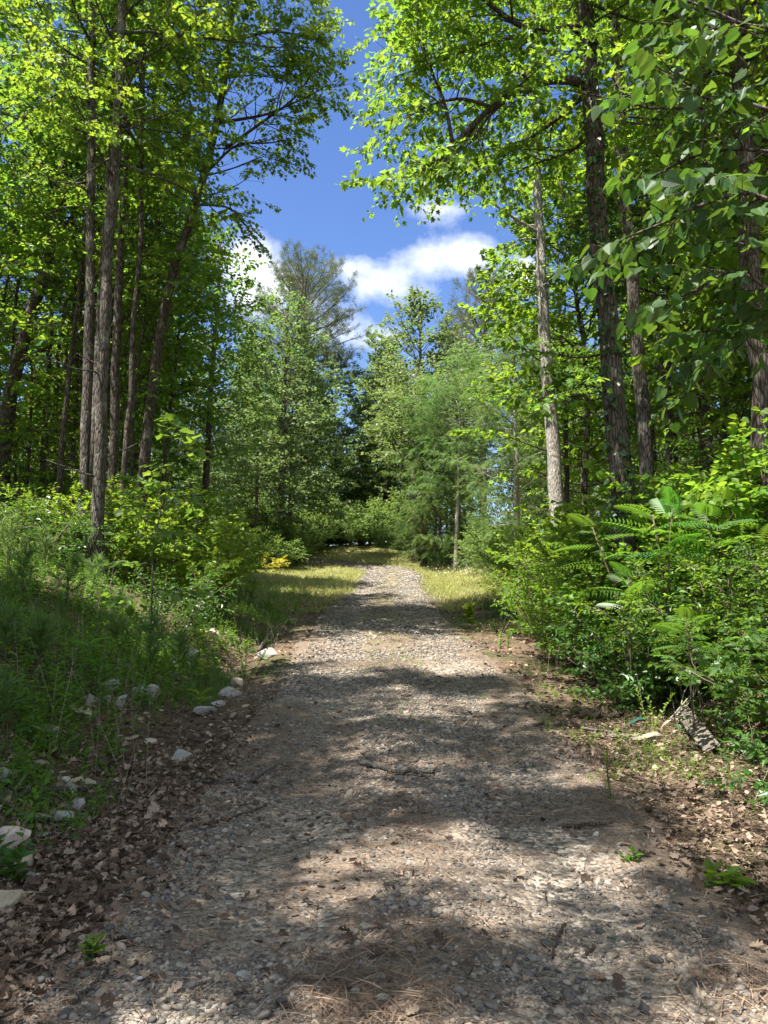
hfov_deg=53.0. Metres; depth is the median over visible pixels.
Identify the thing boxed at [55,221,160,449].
forest tree
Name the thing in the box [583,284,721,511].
forest tree
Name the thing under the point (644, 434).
tulip tree
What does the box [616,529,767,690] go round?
shrub
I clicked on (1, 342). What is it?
forest tree
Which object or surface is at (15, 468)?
young tree
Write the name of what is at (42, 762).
rock
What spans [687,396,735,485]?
young tree
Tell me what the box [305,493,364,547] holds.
shrub
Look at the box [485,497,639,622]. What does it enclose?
shrub
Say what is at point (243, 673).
weed plant
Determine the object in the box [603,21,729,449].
forest tree
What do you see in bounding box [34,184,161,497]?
forest tree
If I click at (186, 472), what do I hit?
forest tree
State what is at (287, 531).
shrub
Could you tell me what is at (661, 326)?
understory tree
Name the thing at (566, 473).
understory tree
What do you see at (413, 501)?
locust tree
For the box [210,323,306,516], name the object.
forest tree
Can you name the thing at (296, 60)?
maple tree
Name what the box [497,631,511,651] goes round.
weed plant
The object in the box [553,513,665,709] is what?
sumac
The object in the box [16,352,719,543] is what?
wood
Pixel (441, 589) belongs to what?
meadow grass
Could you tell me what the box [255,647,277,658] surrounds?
rock
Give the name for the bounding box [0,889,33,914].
rock
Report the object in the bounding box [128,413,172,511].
forest tree
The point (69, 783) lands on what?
rock
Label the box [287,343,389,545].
forest tree
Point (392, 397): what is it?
poplar tree
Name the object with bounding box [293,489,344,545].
shrub
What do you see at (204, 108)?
forest tree
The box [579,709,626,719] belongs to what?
log
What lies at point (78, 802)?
rock
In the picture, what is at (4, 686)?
pine seedling
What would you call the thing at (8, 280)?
forest tree
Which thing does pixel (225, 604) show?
pine seedling
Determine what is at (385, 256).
sky
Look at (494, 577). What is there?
pine seedling
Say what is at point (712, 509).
sumac
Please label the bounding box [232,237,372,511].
pine tree
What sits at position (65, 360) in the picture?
forest tree
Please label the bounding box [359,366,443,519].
forest tree
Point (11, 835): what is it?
rock
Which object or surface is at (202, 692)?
ragweed
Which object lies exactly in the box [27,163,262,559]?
understory tree
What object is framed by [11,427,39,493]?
young tree
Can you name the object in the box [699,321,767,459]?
young tree
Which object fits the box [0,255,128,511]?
understory tree
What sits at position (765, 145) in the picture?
forest tree
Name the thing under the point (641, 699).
dry stalks
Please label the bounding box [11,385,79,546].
young tree
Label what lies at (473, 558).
shrub
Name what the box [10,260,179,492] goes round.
forest tree
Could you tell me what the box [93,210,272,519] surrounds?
understory tree
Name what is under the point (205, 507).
shrub
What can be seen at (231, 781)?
stick
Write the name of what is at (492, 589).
shrub
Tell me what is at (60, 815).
rock
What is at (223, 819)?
twig
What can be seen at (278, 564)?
yellow shrub
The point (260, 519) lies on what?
shrub
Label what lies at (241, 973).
stone
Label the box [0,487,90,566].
shrub
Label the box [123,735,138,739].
rock
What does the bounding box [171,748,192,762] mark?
rock
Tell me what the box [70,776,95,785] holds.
rock
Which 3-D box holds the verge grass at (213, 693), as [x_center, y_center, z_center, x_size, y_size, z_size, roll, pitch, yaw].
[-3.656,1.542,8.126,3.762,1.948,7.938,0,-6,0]
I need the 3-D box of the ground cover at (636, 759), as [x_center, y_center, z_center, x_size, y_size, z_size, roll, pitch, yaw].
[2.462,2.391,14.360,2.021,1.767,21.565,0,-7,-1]
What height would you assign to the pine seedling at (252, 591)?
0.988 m
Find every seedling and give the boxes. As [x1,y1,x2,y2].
[0,510,29,566]
[0,594,29,662]
[0,661,28,720]
[1,539,40,600]
[24,608,61,664]
[29,522,59,571]
[47,550,89,608]
[82,551,108,596]
[102,605,137,653]
[134,608,170,668]
[162,626,193,668]
[183,598,208,642]
[215,585,237,626]
[242,575,262,605]
[462,601,477,626]
[490,565,501,589]
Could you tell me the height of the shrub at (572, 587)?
2.195 m
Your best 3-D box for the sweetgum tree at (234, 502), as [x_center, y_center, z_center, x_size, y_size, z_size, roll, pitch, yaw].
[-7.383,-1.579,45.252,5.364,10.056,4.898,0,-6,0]
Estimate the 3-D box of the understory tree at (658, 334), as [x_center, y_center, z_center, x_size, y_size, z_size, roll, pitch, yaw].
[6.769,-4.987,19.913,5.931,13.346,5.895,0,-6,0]
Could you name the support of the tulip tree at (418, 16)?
on the ground at (290, 640)
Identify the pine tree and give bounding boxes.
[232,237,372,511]
[425,307,492,519]
[428,262,521,527]
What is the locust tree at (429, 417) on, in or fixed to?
on the ground at (290, 640)
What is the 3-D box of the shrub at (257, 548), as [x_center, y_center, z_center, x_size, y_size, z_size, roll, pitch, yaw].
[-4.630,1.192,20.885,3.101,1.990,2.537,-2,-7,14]
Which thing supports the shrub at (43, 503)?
on the ground at (290, 640)
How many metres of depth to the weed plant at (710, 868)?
4.07 m
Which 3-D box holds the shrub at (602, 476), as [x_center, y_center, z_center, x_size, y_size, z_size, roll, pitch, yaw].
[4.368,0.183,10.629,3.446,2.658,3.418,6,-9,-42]
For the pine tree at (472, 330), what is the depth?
67.59 m
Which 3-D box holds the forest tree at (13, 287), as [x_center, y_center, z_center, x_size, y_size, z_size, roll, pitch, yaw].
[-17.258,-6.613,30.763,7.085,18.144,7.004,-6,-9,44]
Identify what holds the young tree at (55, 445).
on the ground at (290, 640)
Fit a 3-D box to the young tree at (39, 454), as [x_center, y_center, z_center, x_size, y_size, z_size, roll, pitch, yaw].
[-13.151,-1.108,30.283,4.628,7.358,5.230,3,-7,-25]
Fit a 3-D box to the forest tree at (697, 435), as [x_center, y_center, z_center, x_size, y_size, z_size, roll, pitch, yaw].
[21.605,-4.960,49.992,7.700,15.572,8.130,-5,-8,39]
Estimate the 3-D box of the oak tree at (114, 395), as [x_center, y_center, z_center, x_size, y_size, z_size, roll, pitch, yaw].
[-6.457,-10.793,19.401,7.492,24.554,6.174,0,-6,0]
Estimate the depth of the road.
4.14 m
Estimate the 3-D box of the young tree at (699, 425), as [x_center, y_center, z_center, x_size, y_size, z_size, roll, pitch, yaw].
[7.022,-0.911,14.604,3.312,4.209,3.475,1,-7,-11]
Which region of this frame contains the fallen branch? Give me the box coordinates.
[0,782,121,803]
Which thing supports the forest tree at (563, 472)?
on the ground at (290, 640)
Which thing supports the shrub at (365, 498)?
on the ground at (290, 640)
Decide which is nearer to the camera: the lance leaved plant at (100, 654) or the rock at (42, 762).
the rock at (42, 762)
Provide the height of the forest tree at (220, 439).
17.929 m
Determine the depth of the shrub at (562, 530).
11.28 m
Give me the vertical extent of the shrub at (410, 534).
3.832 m
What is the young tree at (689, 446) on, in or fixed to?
on the ground at (290, 640)
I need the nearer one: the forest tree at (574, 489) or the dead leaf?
the dead leaf
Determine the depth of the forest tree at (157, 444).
29.71 m
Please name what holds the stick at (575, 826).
on the road
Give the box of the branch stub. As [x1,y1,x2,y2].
[257,623,281,651]
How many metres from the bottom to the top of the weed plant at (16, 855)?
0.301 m
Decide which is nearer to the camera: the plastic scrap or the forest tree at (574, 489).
the plastic scrap
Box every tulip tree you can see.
[332,0,765,691]
[394,0,671,546]
[486,0,766,519]
[488,0,767,600]
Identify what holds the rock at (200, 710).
on the ground at (290, 640)
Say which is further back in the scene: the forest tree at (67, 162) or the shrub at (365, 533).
the shrub at (365, 533)
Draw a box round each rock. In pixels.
[0,767,14,779]
[0,826,31,847]
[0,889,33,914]
[13,854,33,865]
[24,871,44,882]
[26,812,52,819]
[33,759,45,766]
[35,832,63,837]
[43,725,59,732]
[53,811,73,824]
[58,776,70,781]
[64,781,79,794]
[64,798,84,814]
[65,705,91,714]
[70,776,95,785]
[85,694,99,705]
[102,678,119,691]
[111,694,126,707]
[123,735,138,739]
[130,685,147,695]
[145,738,156,742]
[146,684,160,698]
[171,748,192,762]
[182,648,198,659]
[193,706,217,714]
[204,628,219,638]
[211,700,224,706]
[218,686,241,699]
[231,677,244,686]
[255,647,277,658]
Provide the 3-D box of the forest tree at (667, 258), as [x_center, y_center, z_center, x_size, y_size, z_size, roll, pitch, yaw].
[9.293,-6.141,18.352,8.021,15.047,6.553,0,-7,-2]
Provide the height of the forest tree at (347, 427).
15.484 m
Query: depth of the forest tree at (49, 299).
28.49 m
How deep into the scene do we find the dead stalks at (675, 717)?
8.21 m
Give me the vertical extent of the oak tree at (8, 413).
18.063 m
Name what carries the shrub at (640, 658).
on the ground at (290, 640)
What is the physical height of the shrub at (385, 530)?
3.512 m
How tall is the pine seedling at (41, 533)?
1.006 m
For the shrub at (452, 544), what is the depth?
45.53 m
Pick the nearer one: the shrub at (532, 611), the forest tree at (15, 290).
the shrub at (532, 611)
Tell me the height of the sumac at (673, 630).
1.314 m
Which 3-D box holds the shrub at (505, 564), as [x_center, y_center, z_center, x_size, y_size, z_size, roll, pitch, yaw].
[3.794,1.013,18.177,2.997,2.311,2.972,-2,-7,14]
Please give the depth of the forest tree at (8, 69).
19.95 m
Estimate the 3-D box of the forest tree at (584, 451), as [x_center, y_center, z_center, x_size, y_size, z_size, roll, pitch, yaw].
[6.291,-5.003,25.215,8.610,14.960,8.597,4,-8,-33]
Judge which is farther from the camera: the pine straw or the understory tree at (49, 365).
the understory tree at (49, 365)
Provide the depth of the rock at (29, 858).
4.63 m
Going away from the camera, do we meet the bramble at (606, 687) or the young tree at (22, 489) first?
the bramble at (606, 687)
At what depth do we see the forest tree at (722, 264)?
22.77 m
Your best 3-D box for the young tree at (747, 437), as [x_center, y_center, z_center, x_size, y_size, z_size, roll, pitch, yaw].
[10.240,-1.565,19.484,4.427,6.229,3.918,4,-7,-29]
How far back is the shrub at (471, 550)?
39.39 m
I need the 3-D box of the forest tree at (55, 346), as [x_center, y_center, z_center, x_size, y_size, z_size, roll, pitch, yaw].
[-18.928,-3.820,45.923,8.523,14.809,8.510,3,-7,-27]
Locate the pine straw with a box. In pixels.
[0,638,767,1023]
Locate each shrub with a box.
[0,471,109,560]
[0,485,90,553]
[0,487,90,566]
[19,507,128,567]
[29,462,164,550]
[50,474,213,578]
[99,559,244,642]
[105,469,234,566]
[117,505,260,610]
[170,501,247,562]
[177,523,276,591]
[190,531,262,580]
[191,493,297,547]
[199,521,282,572]
[239,498,316,542]
[246,525,310,569]
[258,515,321,564]
[261,552,288,571]
[287,510,341,552]
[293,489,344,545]
[302,488,369,545]
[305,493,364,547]
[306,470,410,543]
[330,506,372,546]
[340,492,392,544]
[344,496,410,545]
[358,476,449,541]
[363,488,440,544]
[366,509,450,554]
[385,504,480,558]
[426,548,453,567]
[440,515,480,563]
[447,514,547,581]
[450,508,548,571]
[454,512,528,563]
[471,541,571,630]
[472,524,574,582]
[484,513,580,599]
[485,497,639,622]
[491,551,647,666]
[493,509,654,650]
[529,524,734,678]
[540,465,714,602]
[543,587,737,704]
[567,536,767,693]
[571,414,767,605]
[583,587,746,697]
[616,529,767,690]
[641,406,767,601]
[645,570,767,656]
[684,531,767,659]
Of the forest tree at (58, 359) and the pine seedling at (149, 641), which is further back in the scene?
the forest tree at (58, 359)
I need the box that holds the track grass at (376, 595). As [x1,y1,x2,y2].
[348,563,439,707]
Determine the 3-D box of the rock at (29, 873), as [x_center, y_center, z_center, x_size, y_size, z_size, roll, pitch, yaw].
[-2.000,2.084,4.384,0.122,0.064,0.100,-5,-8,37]
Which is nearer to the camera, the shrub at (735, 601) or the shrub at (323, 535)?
the shrub at (735, 601)
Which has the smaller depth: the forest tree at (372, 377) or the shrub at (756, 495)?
the shrub at (756, 495)
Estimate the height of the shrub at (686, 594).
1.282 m
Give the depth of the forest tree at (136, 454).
30.40 m
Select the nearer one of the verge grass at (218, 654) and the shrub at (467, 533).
the verge grass at (218, 654)
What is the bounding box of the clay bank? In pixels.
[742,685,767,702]
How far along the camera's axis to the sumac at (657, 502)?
8.72 m
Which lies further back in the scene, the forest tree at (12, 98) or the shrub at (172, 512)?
the shrub at (172, 512)
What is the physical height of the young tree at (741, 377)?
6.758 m
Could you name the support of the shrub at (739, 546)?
on the ground at (290, 640)
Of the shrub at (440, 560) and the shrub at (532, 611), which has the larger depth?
the shrub at (440, 560)
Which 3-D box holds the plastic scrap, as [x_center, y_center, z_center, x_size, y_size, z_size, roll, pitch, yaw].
[2.644,2.175,8.005,0.216,0.075,0.131,0,-6,0]
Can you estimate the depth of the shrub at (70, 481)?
21.21 m
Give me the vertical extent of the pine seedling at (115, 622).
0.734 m
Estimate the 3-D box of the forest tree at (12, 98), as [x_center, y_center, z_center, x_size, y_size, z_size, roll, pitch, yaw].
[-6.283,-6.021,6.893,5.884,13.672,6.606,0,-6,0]
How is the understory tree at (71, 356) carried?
on the ground at (290, 640)
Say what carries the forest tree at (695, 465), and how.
on the ground at (290, 640)
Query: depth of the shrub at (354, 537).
57.37 m
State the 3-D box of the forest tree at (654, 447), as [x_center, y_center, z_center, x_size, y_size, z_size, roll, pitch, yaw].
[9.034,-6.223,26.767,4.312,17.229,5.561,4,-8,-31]
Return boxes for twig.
[70,950,111,1004]
[126,974,153,981]
[202,801,270,825]
[551,922,566,958]
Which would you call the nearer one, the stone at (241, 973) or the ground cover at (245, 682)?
the stone at (241, 973)
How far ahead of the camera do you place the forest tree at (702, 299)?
14.66 m
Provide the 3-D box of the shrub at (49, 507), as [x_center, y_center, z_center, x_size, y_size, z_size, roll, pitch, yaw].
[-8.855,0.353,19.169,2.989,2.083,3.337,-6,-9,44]
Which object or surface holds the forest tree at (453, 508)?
on the ground at (290, 640)
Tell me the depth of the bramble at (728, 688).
6.90 m
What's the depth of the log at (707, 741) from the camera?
7.38 m
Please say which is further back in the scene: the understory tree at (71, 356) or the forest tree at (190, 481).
the forest tree at (190, 481)
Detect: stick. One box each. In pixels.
[184,764,282,782]
[359,759,435,778]
[561,816,624,828]
[581,727,637,732]
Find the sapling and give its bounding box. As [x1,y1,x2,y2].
[92,412,218,631]
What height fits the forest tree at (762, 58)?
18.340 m
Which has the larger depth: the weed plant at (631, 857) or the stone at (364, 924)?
the weed plant at (631, 857)
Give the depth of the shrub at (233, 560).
15.39 m
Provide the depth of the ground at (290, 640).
8.43 m
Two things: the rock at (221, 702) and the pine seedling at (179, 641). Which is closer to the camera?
the rock at (221, 702)
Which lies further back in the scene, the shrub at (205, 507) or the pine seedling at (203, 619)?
the shrub at (205, 507)
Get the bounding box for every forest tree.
[0,1,49,174]
[0,24,59,264]
[0,63,167,478]
[0,78,40,119]
[0,88,135,504]
[0,91,97,514]
[0,95,249,494]
[0,124,95,492]
[0,170,85,350]
[0,203,46,390]
[0,204,63,482]
[0,228,45,428]
[0,245,29,388]
[3,136,171,475]
[9,169,99,558]
[10,3,211,352]
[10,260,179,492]
[17,343,129,476]
[18,283,212,498]
[33,217,211,499]
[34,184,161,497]
[48,0,260,556]
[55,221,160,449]
[56,1,239,471]
[64,154,197,496]
[96,190,226,495]
[106,312,201,503]
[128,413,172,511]
[129,327,249,532]
[140,184,221,510]
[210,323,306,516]
[251,334,350,517]
[270,371,346,498]
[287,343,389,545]
[326,372,404,496]
[340,324,433,542]
[342,339,423,498]
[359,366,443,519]
[423,334,507,526]
[448,148,714,542]
[496,324,602,533]
[499,0,767,483]
[504,326,608,533]
[510,327,607,522]
[532,286,720,519]
[569,108,700,474]
[570,0,767,477]
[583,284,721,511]
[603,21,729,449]
[605,87,712,473]
[611,10,767,436]
[626,292,745,482]
[635,146,763,480]
[648,284,696,466]
[655,81,766,460]
[671,0,767,405]
[672,29,767,251]
[677,371,747,460]
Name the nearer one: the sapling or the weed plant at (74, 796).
the weed plant at (74, 796)
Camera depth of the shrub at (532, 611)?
12.31 m
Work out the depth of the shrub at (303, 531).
52.40 m
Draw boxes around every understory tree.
[0,69,208,560]
[0,163,172,496]
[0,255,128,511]
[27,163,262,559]
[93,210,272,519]
[469,185,638,520]
[533,70,766,479]
[615,111,767,472]
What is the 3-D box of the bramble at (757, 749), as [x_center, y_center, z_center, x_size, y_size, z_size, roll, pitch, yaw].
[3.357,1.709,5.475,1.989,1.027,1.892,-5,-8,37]
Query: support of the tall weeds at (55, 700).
on the ground at (290, 640)
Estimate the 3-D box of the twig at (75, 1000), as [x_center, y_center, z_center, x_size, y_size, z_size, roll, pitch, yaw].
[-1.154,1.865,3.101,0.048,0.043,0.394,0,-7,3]
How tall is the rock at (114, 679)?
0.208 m
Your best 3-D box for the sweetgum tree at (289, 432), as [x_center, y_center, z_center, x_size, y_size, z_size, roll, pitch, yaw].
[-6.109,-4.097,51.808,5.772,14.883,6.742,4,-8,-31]
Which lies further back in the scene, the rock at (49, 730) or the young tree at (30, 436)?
the young tree at (30, 436)
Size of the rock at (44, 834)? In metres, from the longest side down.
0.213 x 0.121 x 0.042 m
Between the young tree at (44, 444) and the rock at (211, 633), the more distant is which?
the young tree at (44, 444)
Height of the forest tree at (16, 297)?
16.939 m
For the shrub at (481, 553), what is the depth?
21.75 m
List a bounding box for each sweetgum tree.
[186,280,363,537]
[220,404,305,568]
[246,344,339,526]
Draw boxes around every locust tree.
[377,408,483,568]
[392,343,516,570]
[419,332,543,529]
[438,314,599,560]
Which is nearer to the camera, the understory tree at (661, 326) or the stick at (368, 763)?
the stick at (368, 763)
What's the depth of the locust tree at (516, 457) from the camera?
34.18 m
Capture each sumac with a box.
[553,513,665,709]
[598,486,734,708]
[651,607,732,728]
[663,488,767,683]
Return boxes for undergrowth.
[0,549,322,850]
[467,580,767,773]
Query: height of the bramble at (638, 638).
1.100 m
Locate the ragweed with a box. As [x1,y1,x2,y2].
[186,687,212,705]
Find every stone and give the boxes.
[235,970,251,976]
[358,921,371,930]
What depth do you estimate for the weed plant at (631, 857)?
4.45 m
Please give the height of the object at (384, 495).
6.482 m
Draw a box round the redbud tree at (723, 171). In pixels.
[552,0,767,432]
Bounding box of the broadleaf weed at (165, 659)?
[159,646,169,680]
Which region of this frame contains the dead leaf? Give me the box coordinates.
[693,970,720,984]
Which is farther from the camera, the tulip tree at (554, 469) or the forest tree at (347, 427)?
the forest tree at (347, 427)
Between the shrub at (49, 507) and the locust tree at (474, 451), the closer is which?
the shrub at (49, 507)
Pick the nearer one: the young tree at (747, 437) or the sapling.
the sapling
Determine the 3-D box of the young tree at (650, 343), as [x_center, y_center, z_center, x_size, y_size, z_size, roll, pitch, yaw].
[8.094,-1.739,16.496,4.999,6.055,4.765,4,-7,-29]
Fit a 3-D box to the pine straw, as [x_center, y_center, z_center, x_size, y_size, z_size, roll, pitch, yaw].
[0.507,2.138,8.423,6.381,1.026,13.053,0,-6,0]
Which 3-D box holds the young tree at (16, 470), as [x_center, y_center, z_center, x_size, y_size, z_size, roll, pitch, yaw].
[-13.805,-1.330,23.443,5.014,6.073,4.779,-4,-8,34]
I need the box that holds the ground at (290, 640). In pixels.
[0,542,767,983]
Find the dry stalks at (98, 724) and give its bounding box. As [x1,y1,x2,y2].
[0,533,301,810]
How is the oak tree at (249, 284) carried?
on the ground at (290, 640)
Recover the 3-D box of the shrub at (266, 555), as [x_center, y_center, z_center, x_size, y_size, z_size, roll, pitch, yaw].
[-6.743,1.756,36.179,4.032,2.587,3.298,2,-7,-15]
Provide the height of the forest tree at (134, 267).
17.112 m
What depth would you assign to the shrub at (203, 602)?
12.66 m
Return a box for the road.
[0,558,767,1023]
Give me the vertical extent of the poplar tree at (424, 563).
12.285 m
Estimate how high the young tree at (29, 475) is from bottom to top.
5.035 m
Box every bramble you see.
[584,642,723,709]
[619,590,767,668]
[649,605,767,726]
[696,699,767,804]
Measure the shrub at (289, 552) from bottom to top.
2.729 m
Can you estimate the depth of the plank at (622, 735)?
7.48 m
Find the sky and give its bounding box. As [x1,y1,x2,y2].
[0,0,761,545]
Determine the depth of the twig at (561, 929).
3.50 m
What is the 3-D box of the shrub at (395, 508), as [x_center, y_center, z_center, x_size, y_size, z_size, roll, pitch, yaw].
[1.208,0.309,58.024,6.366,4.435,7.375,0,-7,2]
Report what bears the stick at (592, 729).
on the ground at (290, 640)
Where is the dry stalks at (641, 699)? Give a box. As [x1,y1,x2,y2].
[473,593,767,799]
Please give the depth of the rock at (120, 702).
8.06 m
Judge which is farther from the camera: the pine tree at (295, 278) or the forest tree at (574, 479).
the pine tree at (295, 278)
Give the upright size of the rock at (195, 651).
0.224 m
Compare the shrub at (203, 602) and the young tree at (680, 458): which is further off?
the young tree at (680, 458)
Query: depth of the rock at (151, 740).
7.57 m
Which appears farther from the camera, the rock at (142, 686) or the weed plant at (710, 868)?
the rock at (142, 686)
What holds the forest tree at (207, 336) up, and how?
on the ground at (290, 640)
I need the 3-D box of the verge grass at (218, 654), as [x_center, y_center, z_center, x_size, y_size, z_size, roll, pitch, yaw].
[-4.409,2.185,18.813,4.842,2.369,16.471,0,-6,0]
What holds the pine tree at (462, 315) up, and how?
on the ground at (290, 640)
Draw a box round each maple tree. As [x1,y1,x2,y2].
[0,0,264,558]
[0,0,340,577]
[102,0,379,567]
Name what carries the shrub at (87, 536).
on the ground at (290, 640)
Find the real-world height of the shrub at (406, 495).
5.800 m
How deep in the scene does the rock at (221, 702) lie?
9.12 m
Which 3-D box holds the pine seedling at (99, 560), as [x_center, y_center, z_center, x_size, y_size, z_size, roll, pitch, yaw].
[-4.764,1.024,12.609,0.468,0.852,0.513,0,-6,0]
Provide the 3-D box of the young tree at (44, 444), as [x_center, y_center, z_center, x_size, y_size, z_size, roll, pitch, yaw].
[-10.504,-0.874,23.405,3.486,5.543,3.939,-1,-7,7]
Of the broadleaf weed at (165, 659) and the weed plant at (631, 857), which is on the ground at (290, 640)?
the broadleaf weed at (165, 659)
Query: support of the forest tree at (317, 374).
on the ground at (290, 640)
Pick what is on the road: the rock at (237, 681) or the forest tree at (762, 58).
the rock at (237, 681)
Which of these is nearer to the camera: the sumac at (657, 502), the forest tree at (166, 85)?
the sumac at (657, 502)
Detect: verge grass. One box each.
[0,581,248,844]
[1,556,323,683]
[447,604,767,904]
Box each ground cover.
[201,590,567,725]
[436,595,767,812]
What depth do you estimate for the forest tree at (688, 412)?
42.60 m
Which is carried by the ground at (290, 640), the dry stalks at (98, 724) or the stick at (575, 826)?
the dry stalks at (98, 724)
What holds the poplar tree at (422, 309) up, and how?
on the ground at (290, 640)
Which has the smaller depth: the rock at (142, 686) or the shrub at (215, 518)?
the rock at (142, 686)
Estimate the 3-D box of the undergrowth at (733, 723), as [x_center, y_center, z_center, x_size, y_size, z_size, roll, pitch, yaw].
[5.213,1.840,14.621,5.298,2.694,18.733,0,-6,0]
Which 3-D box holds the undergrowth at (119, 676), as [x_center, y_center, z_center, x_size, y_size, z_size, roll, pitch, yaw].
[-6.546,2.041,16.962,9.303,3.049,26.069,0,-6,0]
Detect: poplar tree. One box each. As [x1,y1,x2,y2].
[352,284,486,540]
[361,375,468,566]
[363,356,467,561]
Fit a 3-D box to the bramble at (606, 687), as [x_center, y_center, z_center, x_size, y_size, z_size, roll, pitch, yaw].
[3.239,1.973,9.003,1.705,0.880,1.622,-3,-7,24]
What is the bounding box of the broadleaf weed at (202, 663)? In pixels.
[196,661,214,680]
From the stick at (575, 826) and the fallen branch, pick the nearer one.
the stick at (575, 826)
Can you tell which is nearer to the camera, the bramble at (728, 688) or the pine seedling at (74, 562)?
the bramble at (728, 688)
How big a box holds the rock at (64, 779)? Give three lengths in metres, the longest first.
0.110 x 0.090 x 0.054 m
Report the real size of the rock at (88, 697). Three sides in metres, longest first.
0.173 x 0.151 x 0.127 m
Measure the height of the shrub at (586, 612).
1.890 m
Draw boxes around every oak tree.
[0,0,206,518]
[3,0,275,542]
[127,201,297,547]
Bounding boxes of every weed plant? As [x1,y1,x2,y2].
[0,833,37,882]
[62,791,79,803]
[78,933,108,960]
[237,642,267,688]
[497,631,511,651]
[603,744,610,798]
[617,845,643,860]
[635,687,675,739]
[703,858,758,892]
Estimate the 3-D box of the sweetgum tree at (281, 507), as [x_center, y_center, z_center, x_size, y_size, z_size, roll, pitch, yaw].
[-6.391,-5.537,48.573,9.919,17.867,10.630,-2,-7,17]
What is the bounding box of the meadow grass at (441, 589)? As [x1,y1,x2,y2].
[172,545,510,615]
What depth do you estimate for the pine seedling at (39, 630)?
8.15 m
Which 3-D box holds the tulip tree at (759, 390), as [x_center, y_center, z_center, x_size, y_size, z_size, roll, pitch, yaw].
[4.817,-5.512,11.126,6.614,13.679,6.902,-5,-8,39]
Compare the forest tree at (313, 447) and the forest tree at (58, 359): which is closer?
the forest tree at (58, 359)
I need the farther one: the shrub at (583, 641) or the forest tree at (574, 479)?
the forest tree at (574, 479)
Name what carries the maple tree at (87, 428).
on the ground at (290, 640)
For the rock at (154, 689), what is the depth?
9.21 m
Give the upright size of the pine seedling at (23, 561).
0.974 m
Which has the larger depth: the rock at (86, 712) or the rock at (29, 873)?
the rock at (86, 712)
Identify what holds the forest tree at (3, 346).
on the ground at (290, 640)
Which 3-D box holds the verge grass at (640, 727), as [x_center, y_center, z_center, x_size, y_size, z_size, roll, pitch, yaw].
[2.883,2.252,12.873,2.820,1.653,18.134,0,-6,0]
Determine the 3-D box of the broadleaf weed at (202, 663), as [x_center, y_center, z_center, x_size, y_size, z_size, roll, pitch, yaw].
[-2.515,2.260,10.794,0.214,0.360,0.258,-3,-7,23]
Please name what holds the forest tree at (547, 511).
on the ground at (290, 640)
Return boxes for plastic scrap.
[629,717,646,724]
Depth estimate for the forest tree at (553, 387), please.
21.22 m
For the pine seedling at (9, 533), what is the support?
on the ground at (290, 640)
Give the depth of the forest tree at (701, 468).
22.17 m
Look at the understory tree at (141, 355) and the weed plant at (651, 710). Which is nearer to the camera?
the weed plant at (651, 710)
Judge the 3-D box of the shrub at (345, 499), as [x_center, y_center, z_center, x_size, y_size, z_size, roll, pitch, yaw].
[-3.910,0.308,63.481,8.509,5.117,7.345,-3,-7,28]
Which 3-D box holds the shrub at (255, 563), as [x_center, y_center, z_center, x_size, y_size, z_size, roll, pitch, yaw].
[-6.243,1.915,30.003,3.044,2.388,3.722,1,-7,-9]
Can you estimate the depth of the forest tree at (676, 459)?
25.45 m
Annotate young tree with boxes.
[0,376,43,508]
[0,386,118,544]
[0,387,30,494]
[0,448,45,528]
[10,392,142,558]
[10,398,78,520]
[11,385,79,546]
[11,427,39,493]
[11,442,68,497]
[11,480,33,535]
[12,392,105,510]
[643,306,750,485]
[657,358,751,520]
[664,419,721,492]
[667,398,750,484]
[684,281,767,483]
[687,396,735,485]
[697,351,749,474]
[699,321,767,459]
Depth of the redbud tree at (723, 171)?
4.19 m
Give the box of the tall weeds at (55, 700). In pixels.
[0,533,256,757]
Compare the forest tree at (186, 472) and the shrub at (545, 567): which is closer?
the shrub at (545, 567)
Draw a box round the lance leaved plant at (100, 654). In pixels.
[71,637,128,686]
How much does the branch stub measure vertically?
0.478 m
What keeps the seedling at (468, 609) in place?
on the ground at (290, 640)
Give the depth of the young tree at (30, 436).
21.26 m
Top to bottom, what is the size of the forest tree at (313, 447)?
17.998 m
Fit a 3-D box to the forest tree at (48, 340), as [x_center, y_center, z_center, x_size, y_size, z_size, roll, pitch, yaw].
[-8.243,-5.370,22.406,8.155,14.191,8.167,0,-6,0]
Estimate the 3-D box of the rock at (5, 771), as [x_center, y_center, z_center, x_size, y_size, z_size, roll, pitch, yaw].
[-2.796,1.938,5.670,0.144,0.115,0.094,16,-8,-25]
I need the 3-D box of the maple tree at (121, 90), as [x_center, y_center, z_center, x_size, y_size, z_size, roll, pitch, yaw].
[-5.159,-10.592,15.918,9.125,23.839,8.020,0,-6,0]
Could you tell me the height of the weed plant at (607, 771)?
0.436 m
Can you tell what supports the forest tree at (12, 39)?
on the ground at (290, 640)
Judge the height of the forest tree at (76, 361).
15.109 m
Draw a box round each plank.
[592,733,637,737]
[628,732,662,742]
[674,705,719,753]
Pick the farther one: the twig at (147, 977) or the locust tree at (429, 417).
the locust tree at (429, 417)
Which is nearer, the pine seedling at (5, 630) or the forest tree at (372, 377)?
the pine seedling at (5, 630)
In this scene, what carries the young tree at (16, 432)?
on the ground at (290, 640)
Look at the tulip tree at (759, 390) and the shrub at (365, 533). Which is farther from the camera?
the shrub at (365, 533)
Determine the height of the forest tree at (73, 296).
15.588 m
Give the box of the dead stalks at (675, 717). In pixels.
[661,668,702,728]
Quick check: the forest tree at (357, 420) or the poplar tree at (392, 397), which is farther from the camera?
the forest tree at (357, 420)

